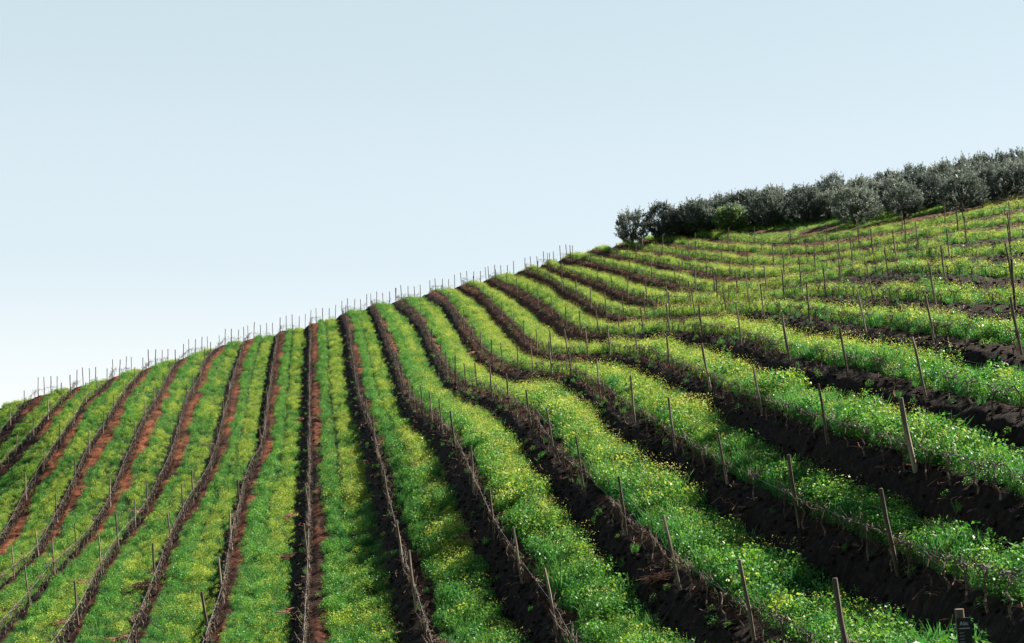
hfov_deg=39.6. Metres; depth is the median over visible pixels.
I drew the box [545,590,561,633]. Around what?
grape vine
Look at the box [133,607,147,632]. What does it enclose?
grape vine
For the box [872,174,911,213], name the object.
olive tree
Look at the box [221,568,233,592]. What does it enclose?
grape vine
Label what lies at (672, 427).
trellis post
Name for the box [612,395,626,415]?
grape vine
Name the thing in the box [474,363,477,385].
trellis post
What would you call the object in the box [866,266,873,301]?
trellis post
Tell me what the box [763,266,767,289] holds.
trellis post
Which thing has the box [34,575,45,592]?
grape vine
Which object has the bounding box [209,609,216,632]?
grape vine
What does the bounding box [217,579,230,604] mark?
grape vine
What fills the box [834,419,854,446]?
grape vine
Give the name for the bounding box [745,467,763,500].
grape vine
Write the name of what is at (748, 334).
grape vine
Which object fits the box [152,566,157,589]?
grape vine
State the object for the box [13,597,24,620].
grape vine
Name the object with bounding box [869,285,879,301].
grape vine
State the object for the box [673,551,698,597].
grape vine
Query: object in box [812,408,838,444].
grape vine
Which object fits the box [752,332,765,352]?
grape vine
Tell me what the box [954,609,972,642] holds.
row marker
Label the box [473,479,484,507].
grape vine
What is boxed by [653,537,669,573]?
grape vine
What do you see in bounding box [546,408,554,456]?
trellis post
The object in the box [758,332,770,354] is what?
grape vine
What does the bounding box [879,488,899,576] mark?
trellis post
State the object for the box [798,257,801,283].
trellis post
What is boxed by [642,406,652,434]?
grape vine
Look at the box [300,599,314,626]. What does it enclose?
grape vine
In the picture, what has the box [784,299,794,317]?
grape vine
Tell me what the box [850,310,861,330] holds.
grape vine
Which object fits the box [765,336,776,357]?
grape vine
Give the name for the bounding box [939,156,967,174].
olive tree
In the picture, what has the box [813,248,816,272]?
trellis post
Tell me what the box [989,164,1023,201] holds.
olive tree
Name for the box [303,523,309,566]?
trellis post
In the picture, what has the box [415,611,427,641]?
grape vine
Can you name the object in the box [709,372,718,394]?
grape vine
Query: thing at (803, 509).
grape vine
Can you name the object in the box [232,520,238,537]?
grape vine
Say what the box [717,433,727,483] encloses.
trellis post
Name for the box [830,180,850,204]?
olive tree
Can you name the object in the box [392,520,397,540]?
grape vine
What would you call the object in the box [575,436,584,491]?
trellis post
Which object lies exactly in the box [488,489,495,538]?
trellis post
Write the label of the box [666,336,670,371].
trellis post
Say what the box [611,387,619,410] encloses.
grape vine
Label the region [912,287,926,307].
grape vine
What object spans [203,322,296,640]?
trellis wire
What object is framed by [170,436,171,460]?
trellis post
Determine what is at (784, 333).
trellis post
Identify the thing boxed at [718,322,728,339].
grape vine
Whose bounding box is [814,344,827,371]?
grape vine
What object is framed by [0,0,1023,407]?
sky
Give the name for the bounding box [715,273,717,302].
trellis post
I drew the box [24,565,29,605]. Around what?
trellis post
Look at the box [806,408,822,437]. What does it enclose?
grape vine
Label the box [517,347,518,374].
trellis post
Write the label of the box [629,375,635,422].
trellis post
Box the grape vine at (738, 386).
[733,376,743,405]
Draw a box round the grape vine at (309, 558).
[303,549,314,570]
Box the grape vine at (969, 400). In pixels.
[953,372,980,407]
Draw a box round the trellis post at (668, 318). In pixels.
[665,303,670,333]
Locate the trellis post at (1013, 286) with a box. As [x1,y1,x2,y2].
[1010,259,1016,310]
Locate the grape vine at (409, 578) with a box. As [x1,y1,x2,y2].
[403,569,414,595]
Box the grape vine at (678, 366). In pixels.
[673,357,681,376]
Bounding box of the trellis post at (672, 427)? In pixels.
[667,398,676,451]
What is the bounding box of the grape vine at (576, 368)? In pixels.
[571,364,578,380]
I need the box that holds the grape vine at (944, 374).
[937,369,962,404]
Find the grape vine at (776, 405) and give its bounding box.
[766,397,782,421]
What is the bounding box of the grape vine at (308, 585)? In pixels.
[302,575,314,602]
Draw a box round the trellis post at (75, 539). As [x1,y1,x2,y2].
[74,523,76,554]
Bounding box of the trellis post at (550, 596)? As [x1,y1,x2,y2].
[543,568,558,637]
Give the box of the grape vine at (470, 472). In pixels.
[462,462,476,484]
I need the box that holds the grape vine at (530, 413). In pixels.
[525,404,535,424]
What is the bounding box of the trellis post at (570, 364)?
[568,348,571,379]
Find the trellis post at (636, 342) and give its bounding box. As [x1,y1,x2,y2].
[634,325,638,359]
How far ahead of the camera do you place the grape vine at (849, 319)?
53.71 m
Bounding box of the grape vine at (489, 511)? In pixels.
[483,502,496,530]
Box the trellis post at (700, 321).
[698,305,703,338]
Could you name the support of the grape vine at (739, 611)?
on the ground
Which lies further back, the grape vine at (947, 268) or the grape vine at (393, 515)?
the grape vine at (947, 268)
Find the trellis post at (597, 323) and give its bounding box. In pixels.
[595,310,599,336]
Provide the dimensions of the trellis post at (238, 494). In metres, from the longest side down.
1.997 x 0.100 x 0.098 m
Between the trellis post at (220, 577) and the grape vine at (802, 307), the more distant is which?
the grape vine at (802, 307)
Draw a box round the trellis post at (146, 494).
[146,480,148,510]
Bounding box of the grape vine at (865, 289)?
[860,285,868,300]
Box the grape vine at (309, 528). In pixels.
[306,519,313,537]
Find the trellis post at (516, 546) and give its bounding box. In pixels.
[512,527,522,581]
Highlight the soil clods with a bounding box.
[0,210,1023,642]
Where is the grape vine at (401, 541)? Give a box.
[397,529,405,556]
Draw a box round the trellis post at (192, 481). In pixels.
[191,470,193,499]
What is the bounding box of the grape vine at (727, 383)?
[724,380,734,401]
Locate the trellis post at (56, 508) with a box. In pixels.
[55,494,57,522]
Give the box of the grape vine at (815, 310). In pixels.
[808,302,819,324]
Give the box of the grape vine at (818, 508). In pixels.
[806,500,833,535]
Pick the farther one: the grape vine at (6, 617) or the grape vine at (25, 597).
the grape vine at (25, 597)
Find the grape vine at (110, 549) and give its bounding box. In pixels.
[106,544,113,564]
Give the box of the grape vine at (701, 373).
[694,361,707,387]
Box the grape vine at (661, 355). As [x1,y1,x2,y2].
[659,350,666,368]
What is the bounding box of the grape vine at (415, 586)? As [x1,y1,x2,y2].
[410,574,421,608]
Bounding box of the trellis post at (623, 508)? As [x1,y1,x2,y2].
[617,476,627,535]
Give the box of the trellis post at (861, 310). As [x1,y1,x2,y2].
[856,289,866,332]
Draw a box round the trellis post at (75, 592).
[73,580,78,625]
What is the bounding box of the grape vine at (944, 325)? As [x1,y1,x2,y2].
[939,319,955,344]
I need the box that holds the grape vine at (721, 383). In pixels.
[715,370,725,397]
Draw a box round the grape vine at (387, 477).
[381,474,390,493]
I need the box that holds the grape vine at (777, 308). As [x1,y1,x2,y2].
[773,300,780,318]
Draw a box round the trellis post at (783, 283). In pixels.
[781,269,784,299]
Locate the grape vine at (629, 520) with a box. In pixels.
[621,513,635,541]
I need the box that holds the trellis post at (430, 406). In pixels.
[429,392,432,419]
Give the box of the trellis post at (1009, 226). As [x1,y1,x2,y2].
[1007,213,1010,238]
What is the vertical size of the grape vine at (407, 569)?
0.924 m
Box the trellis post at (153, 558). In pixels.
[152,543,156,589]
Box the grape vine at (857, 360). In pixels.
[853,356,868,378]
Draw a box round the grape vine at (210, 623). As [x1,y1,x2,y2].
[203,615,216,635]
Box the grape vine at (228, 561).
[225,552,231,568]
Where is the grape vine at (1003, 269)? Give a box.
[990,264,1013,283]
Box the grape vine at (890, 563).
[873,523,909,571]
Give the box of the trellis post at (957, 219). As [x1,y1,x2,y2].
[956,207,958,229]
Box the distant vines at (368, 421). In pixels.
[0,201,1023,642]
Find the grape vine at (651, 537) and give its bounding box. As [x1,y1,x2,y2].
[647,528,662,563]
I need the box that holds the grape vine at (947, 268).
[940,261,952,279]
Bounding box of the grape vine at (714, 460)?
[702,446,721,479]
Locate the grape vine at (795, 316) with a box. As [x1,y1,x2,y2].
[791,303,800,321]
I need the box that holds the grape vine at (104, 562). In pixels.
[101,556,110,572]
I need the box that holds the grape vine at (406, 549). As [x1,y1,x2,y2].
[397,544,407,561]
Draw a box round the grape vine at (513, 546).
[507,538,522,572]
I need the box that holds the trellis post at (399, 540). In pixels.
[395,520,405,570]
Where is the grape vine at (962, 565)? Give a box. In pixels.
[950,550,980,600]
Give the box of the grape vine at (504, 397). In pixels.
[499,389,507,405]
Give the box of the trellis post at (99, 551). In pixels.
[98,536,101,573]
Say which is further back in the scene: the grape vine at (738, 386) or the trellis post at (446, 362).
the trellis post at (446, 362)
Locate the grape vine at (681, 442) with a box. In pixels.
[674,432,687,454]
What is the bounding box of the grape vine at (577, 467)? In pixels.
[571,462,582,484]
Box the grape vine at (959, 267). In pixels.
[953,259,965,280]
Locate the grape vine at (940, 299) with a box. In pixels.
[932,289,947,309]
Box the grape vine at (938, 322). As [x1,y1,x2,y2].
[927,318,941,342]
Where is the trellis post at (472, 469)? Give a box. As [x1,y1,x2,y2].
[470,445,475,494]
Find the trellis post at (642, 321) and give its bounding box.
[640,307,644,335]
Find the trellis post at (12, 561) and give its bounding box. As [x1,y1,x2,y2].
[11,547,14,577]
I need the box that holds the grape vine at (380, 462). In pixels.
[377,452,383,473]
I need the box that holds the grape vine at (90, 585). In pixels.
[87,580,96,599]
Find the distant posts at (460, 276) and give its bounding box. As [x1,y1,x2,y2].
[360,244,572,309]
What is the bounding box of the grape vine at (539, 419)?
[534,415,541,437]
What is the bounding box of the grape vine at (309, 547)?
[307,539,312,557]
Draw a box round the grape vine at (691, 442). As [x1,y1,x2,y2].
[682,431,699,465]
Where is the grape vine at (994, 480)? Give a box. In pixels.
[977,451,1013,499]
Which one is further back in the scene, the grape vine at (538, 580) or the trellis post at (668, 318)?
the trellis post at (668, 318)
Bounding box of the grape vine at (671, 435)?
[667,427,678,447]
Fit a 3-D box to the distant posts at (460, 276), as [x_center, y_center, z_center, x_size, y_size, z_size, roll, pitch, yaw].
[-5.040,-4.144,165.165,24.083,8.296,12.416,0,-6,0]
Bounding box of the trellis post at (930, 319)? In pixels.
[924,295,934,341]
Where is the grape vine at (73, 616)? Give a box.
[70,611,78,630]
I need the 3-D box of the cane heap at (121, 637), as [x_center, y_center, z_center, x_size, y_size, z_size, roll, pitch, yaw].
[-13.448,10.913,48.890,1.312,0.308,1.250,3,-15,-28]
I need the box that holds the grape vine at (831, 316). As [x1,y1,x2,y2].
[826,309,835,326]
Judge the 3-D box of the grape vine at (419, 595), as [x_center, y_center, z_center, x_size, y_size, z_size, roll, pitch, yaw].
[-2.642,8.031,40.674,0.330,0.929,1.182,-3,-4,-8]
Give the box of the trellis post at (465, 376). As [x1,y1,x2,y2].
[463,363,466,389]
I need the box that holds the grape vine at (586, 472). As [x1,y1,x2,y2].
[580,462,596,494]
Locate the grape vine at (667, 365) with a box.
[663,353,674,366]
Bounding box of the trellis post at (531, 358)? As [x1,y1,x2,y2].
[530,343,533,373]
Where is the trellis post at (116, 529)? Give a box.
[115,513,118,548]
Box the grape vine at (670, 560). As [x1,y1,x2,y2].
[663,552,679,585]
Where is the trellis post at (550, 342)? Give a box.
[549,330,552,356]
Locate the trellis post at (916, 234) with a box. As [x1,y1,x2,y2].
[915,222,918,248]
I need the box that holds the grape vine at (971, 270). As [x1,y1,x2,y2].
[962,264,978,280]
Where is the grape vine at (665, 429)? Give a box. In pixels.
[656,417,668,444]
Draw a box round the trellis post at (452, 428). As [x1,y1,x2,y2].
[450,410,455,453]
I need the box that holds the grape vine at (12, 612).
[10,603,17,626]
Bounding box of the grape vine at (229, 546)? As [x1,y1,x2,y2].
[223,541,235,556]
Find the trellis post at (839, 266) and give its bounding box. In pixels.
[837,251,840,280]
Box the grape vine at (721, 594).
[710,586,732,621]
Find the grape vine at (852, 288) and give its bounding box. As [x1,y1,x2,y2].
[845,281,857,299]
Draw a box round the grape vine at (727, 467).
[717,460,734,483]
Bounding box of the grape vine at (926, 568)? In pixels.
[915,542,940,585]
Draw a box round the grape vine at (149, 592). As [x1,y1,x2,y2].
[144,586,152,608]
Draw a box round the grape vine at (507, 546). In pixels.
[501,535,513,560]
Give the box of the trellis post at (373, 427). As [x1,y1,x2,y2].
[372,415,375,444]
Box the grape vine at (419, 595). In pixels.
[413,587,423,615]
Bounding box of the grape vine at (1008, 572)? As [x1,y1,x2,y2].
[990,561,1023,619]
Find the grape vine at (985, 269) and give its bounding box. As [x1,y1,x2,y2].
[976,262,993,280]
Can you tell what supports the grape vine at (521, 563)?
on the ground
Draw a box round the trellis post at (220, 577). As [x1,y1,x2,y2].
[218,557,224,603]
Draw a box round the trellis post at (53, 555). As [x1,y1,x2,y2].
[51,538,54,574]
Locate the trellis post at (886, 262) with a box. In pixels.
[884,247,889,278]
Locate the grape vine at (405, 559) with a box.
[402,548,412,575]
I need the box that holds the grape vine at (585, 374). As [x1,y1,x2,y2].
[583,371,589,388]
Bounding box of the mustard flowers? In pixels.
[0,195,1023,642]
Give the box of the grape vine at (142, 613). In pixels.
[136,604,145,626]
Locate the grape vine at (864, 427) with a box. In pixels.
[852,420,878,455]
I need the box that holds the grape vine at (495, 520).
[486,511,503,539]
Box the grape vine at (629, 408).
[623,397,637,421]
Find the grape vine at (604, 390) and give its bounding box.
[601,381,608,402]
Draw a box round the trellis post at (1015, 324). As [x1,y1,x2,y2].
[1009,297,1023,354]
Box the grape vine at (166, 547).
[161,541,172,558]
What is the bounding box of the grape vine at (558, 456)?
[555,444,560,463]
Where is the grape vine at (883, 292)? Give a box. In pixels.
[874,285,887,303]
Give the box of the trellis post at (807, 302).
[806,283,810,322]
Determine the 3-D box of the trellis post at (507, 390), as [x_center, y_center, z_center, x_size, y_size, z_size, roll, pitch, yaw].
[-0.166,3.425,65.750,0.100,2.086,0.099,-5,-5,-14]
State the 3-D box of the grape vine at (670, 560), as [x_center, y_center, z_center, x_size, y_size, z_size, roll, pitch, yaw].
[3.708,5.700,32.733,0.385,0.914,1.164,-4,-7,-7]
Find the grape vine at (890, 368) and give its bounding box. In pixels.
[881,362,899,388]
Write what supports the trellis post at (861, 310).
on the ground
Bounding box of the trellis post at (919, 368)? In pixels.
[911,337,926,397]
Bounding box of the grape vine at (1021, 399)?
[997,377,1023,420]
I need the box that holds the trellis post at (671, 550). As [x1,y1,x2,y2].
[662,515,681,589]
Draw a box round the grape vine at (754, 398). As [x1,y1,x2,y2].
[748,391,757,415]
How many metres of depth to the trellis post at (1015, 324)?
39.74 m
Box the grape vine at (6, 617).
[1,611,13,633]
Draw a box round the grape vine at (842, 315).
[834,308,849,328]
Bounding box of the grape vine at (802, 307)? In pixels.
[796,304,803,321]
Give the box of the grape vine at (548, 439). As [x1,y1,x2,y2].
[545,429,553,450]
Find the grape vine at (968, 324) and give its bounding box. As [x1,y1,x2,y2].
[956,317,975,346]
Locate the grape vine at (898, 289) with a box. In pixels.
[894,284,903,304]
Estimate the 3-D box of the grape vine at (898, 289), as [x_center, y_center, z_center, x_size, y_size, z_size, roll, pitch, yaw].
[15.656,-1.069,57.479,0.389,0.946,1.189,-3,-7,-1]
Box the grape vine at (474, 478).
[466,467,479,492]
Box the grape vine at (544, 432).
[538,428,548,445]
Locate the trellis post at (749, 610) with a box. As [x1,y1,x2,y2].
[737,559,756,642]
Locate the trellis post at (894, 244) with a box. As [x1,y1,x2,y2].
[892,230,896,259]
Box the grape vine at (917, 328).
[908,320,926,340]
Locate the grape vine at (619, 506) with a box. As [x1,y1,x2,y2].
[611,499,627,530]
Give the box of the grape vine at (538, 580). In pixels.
[528,574,547,606]
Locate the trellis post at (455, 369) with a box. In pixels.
[454,355,456,383]
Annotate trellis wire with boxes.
[8,345,205,612]
[52,337,233,641]
[126,329,268,642]
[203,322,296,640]
[303,314,324,642]
[344,303,431,640]
[372,298,574,642]
[400,289,850,642]
[430,288,1023,579]
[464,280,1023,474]
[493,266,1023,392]
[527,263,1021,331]
[549,251,1017,296]
[566,250,1011,284]
[614,235,1019,270]
[637,220,1023,258]
[694,207,1022,247]
[733,197,1023,238]
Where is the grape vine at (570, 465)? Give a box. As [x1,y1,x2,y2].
[566,456,574,477]
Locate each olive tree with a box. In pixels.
[614,205,649,243]
[642,199,676,239]
[655,205,685,237]
[674,194,713,235]
[674,203,698,234]
[684,203,716,232]
[706,194,731,229]
[709,190,732,201]
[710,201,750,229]
[710,203,748,231]
[721,188,759,224]
[727,193,752,223]
[741,186,759,204]
[747,185,788,226]
[747,199,782,226]
[758,186,787,199]
[765,182,790,195]
[774,194,812,221]
[784,182,828,223]
[786,182,810,197]
[810,187,840,219]
[814,169,845,188]
[816,178,841,212]
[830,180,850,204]
[830,182,886,225]
[838,184,881,213]
[846,172,874,190]
[846,175,871,183]
[869,178,896,207]
[872,167,897,181]
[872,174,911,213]
[879,179,927,217]
[883,169,908,179]
[896,168,931,197]
[898,162,929,175]
[902,169,942,208]
[913,164,935,190]
[924,157,956,198]
[934,162,979,202]
[934,166,990,212]
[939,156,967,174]
[954,151,977,170]
[957,160,991,190]
[959,157,999,171]
[970,147,1008,163]
[972,164,1012,201]
[988,159,1013,185]
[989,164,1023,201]
[992,155,1023,195]
[1000,146,1023,163]
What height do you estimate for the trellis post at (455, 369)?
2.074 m
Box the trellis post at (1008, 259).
[1004,243,1011,282]
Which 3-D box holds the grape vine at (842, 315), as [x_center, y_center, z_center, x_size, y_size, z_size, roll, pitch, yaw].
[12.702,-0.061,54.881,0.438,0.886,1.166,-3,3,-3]
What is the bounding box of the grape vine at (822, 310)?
[815,304,826,325]
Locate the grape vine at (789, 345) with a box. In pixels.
[784,341,797,361]
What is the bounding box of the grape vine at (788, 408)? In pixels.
[775,398,798,428]
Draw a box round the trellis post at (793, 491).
[787,454,800,527]
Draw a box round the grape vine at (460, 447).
[455,442,464,463]
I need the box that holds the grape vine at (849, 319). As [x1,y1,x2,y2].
[843,311,854,329]
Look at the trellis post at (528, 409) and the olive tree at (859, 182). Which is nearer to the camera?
the trellis post at (528, 409)
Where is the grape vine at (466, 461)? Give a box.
[462,454,469,474]
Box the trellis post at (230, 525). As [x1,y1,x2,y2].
[229,509,232,548]
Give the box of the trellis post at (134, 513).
[134,499,135,527]
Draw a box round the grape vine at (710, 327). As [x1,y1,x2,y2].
[707,321,713,338]
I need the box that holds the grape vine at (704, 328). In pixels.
[700,321,707,337]
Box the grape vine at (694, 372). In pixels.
[690,363,698,385]
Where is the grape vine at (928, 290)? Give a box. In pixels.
[917,285,931,302]
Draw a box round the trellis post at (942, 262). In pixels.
[940,245,945,279]
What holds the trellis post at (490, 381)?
on the ground
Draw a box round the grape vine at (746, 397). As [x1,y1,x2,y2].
[739,389,750,409]
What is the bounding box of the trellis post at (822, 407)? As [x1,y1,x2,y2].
[817,383,827,444]
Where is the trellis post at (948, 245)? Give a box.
[946,230,950,260]
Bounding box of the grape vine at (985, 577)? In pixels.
[968,547,996,612]
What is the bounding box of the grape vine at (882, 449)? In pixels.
[867,425,897,460]
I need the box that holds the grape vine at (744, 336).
[741,328,750,346]
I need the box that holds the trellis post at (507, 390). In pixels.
[505,373,509,409]
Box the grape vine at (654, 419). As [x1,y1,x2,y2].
[647,410,658,438]
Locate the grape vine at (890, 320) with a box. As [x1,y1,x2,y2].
[884,310,896,336]
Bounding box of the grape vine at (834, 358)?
[826,351,839,372]
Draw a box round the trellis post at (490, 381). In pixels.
[489,364,492,398]
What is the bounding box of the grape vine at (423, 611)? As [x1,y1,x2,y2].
[414,603,429,630]
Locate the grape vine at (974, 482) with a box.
[959,454,989,494]
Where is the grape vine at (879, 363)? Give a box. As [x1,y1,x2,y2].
[869,351,888,382]
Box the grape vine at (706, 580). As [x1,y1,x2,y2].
[697,566,718,609]
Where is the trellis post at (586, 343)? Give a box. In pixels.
[585,330,588,356]
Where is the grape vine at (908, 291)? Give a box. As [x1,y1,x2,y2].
[903,287,912,305]
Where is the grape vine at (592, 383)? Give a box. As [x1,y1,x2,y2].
[586,372,595,395]
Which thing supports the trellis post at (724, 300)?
on the ground
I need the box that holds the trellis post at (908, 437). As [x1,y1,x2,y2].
[898,397,917,472]
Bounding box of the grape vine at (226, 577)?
[220,573,231,597]
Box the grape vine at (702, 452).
[693,442,709,468]
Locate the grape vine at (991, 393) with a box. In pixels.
[972,379,1011,416]
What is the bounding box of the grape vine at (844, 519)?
[830,508,856,545]
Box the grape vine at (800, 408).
[791,401,812,434]
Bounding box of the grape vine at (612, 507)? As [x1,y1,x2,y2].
[603,495,622,523]
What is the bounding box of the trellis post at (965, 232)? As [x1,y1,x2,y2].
[964,217,967,245]
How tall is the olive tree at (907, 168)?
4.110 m
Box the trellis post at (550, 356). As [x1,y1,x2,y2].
[548,341,552,374]
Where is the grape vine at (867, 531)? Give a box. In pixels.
[853,512,882,560]
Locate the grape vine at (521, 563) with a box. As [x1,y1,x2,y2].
[511,553,524,582]
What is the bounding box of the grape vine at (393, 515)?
[387,509,396,530]
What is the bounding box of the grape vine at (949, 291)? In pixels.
[945,285,964,310]
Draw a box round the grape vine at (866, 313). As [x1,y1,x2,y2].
[864,309,876,333]
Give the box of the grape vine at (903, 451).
[884,432,911,470]
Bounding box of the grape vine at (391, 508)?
[386,492,394,518]
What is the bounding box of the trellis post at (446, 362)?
[445,352,447,376]
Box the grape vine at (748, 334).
[742,329,750,347]
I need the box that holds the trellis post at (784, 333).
[781,313,790,361]
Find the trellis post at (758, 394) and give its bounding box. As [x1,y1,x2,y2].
[752,366,762,414]
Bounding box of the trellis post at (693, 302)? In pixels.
[690,287,695,316]
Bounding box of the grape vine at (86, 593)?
[82,591,89,611]
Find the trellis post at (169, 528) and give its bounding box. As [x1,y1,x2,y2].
[167,514,171,546]
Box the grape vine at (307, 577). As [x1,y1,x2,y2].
[303,571,314,589]
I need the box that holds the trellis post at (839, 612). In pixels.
[832,578,847,642]
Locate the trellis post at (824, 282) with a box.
[822,267,826,296]
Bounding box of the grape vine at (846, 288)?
[839,282,849,299]
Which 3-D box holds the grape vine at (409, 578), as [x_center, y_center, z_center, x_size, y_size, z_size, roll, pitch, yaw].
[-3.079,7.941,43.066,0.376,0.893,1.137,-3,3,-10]
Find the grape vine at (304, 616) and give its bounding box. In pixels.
[298,609,310,632]
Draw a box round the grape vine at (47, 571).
[42,562,53,582]
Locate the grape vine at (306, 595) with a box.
[300,590,312,614]
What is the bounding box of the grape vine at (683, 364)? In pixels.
[679,361,687,377]
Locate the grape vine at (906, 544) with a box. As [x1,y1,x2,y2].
[894,527,919,578]
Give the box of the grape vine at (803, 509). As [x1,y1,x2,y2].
[787,491,811,528]
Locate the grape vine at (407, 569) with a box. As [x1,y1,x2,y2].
[402,560,409,586]
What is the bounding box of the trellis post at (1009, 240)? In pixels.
[1007,224,1011,256]
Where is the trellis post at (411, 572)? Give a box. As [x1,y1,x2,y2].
[408,550,416,610]
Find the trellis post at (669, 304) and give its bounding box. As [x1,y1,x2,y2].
[668,291,670,316]
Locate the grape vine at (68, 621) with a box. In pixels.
[61,615,71,639]
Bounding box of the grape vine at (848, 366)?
[836,349,859,375]
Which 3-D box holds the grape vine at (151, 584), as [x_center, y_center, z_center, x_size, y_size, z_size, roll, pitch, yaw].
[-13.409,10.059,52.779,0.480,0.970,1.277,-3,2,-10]
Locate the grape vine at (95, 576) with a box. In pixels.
[93,567,101,588]
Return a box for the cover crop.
[0,195,1023,642]
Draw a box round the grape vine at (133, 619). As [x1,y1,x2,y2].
[130,609,142,642]
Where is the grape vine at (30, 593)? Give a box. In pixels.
[27,585,34,603]
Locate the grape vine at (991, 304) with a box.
[981,287,1000,312]
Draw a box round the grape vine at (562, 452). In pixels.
[559,447,567,469]
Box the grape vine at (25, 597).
[23,593,29,611]
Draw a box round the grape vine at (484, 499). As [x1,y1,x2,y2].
[481,488,488,518]
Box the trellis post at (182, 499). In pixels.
[181,484,184,518]
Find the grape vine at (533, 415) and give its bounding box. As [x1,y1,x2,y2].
[532,407,540,432]
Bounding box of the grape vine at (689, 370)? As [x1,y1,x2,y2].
[684,362,693,381]
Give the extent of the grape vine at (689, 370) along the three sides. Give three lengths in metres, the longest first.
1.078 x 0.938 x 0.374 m
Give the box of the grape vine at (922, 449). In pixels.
[915,439,939,479]
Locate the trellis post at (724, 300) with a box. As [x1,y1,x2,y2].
[722,288,726,313]
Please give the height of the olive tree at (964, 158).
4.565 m
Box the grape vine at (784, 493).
[775,480,791,517]
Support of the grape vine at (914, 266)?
on the ground
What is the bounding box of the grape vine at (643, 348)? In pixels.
[637,344,645,360]
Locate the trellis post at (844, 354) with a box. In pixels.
[839,327,848,376]
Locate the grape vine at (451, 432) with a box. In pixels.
[447,425,456,443]
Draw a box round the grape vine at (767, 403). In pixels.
[756,394,774,419]
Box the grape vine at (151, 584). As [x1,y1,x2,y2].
[145,577,157,603]
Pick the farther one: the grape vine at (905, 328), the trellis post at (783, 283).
the trellis post at (783, 283)
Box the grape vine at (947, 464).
[928,441,967,485]
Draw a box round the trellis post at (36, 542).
[35,529,38,555]
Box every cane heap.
[50,617,71,627]
[71,578,90,583]
[101,633,131,641]
[123,581,152,591]
[199,441,214,447]
[275,607,295,615]
[277,552,296,560]
[282,511,299,521]
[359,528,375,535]
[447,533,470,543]
[636,570,672,584]
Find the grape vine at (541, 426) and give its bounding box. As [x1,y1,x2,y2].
[537,420,544,440]
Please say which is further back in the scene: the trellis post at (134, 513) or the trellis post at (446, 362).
the trellis post at (446, 362)
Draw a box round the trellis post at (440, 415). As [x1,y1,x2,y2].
[438,399,443,433]
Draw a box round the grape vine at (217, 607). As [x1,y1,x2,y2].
[209,596,222,624]
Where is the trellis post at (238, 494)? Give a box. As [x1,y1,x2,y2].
[237,480,240,514]
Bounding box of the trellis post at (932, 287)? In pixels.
[928,266,936,308]
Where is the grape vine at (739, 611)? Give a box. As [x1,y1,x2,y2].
[728,594,749,632]
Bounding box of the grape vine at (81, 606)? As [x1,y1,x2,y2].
[77,598,86,617]
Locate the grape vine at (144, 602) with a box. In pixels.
[140,597,148,620]
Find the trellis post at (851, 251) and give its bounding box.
[850,238,852,264]
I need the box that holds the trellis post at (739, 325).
[736,307,741,344]
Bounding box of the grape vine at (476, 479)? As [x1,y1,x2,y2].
[471,472,480,498]
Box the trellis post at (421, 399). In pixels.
[420,386,422,416]
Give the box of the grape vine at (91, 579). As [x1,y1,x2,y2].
[88,570,95,593]
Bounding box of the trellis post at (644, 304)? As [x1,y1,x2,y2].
[643,292,645,318]
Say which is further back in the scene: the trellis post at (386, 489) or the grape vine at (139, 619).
the trellis post at (386, 489)
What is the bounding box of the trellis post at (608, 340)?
[607,325,610,353]
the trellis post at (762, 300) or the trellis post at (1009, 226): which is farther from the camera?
the trellis post at (1009, 226)
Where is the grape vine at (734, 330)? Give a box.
[727,324,737,344]
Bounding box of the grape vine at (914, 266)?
[910,262,917,277]
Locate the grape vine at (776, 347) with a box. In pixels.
[772,341,781,360]
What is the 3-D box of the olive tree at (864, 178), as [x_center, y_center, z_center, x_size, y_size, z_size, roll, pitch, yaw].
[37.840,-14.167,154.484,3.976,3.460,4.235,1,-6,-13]
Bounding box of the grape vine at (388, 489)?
[383,484,393,504]
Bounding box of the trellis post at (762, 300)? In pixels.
[760,284,764,316]
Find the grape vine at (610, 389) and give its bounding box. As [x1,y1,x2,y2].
[604,383,615,406]
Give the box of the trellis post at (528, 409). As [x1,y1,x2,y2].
[525,390,531,429]
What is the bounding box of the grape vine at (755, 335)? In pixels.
[748,331,759,349]
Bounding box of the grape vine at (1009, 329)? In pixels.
[999,322,1023,355]
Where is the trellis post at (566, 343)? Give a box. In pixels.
[564,329,568,356]
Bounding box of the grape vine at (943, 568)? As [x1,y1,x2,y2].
[930,546,960,591]
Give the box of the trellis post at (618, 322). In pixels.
[617,308,619,336]
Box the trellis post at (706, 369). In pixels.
[701,343,711,390]
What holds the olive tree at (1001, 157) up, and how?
on the ground
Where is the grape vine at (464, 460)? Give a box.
[461,451,470,472]
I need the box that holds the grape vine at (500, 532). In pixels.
[492,520,503,547]
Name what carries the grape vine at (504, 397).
on the ground
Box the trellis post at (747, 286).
[745,274,748,299]
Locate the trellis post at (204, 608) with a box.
[200,592,211,642]
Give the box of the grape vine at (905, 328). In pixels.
[896,318,912,339]
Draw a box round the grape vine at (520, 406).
[515,397,524,418]
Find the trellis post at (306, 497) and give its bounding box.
[304,483,309,519]
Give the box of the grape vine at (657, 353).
[654,349,661,366]
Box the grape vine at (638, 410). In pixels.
[636,403,647,426]
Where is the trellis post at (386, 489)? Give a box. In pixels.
[383,469,389,513]
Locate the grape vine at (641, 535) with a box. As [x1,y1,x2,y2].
[634,521,651,551]
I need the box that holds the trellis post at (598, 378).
[596,360,600,399]
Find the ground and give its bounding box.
[0,194,1023,642]
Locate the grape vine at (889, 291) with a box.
[882,282,894,302]

